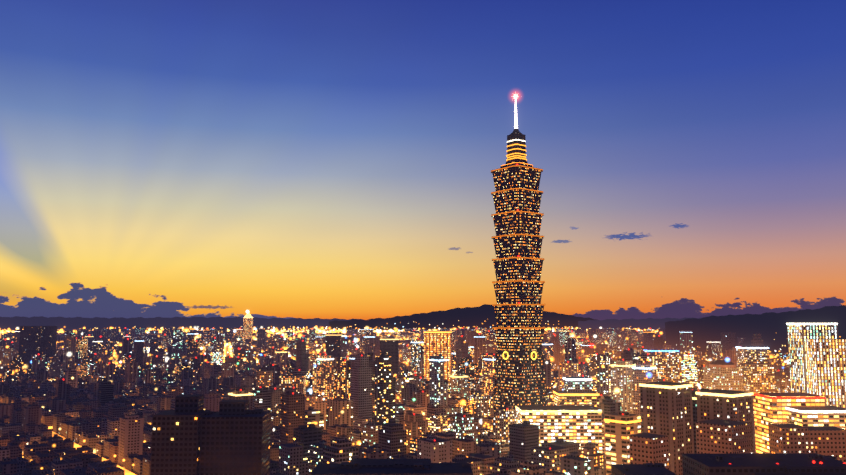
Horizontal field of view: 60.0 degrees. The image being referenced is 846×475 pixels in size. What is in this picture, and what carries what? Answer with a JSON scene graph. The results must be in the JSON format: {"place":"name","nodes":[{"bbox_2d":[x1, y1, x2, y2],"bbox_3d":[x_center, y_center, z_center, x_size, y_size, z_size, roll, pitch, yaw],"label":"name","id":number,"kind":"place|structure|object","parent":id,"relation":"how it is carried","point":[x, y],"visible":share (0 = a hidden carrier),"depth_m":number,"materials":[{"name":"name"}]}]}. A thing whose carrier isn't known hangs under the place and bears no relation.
{"place":"outdoors","nodes":[
{"label":"outdoors","id":0,"kind":"place"},
{"bbox_2d":[0,316,362,328],"bbox_3d":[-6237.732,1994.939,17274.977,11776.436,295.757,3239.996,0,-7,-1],"label":"hill ridge","id":1,"kind":"structure","parent":0,"point":[15,322],"depth_m":17536.03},
{"bbox_2d":[1,329,403,474],"bbox_3d":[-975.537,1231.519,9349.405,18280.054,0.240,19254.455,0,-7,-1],"label":"street lights","id":2,"kind":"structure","parent":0,"point":[127,472],"depth_m":1131.96,"materials":[{"name":"orange"}]},
{"bbox_2d":[0,328,417,474],"bbox_3d":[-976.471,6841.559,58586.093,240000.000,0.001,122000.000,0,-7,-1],"label":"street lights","id":3,"kind":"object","parent":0,"point":[274,332],"depth_m":12792.14,"materials":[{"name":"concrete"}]},
{"bbox_2d":[0,93,844,471],"bbox_3d":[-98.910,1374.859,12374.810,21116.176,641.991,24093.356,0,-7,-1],"label":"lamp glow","id":4,"kind":"object","parent":3,"relation":"on","point":[422,345],"visible":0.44,"depth_m":2949.98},
{"bbox_2d":[0,129,845,474],"bbox_3d":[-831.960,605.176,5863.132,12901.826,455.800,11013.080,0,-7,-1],"label":"city buildings","id":5,"kind":"structure","parent":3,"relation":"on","point":[196,415],"depth_m":1010.69,"materials":[{"name":"brown concrete"}]},
{"bbox_2d":[14,94,845,423],"bbox_3d":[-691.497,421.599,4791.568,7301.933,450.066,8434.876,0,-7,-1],"label":"building lights","id":6,"kind":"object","parent":5,"relation":"attached to","point":[522,156],"depth_m":994.25},
{"bbox_2d":[329,304,601,329],"bbox_3d":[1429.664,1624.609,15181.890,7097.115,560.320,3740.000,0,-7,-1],"label":"mountain","id":7,"kind":"structure","parent":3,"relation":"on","point":[475,317],"depth_m":15499.53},
{"bbox_2d":[0,0,845,319],"label":"sky","id":8,"kind":"structure","parent":0,"point":[286,159],"materials":[{"name":"blue"}]},
{"bbox_2d":[578,317,703,330],"bbox_3d":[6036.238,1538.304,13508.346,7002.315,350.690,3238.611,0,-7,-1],"label":"hill","id":9,"kind":"structure","parent":0,"point":[649,323],"depth_m":13956.80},
{"bbox_2d":[665,305,845,362],"bbox_3d":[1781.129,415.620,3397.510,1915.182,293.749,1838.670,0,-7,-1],"label":"hill","id":10,"kind":"structure","parent":0,"point":[770,328],"depth_m":3812.01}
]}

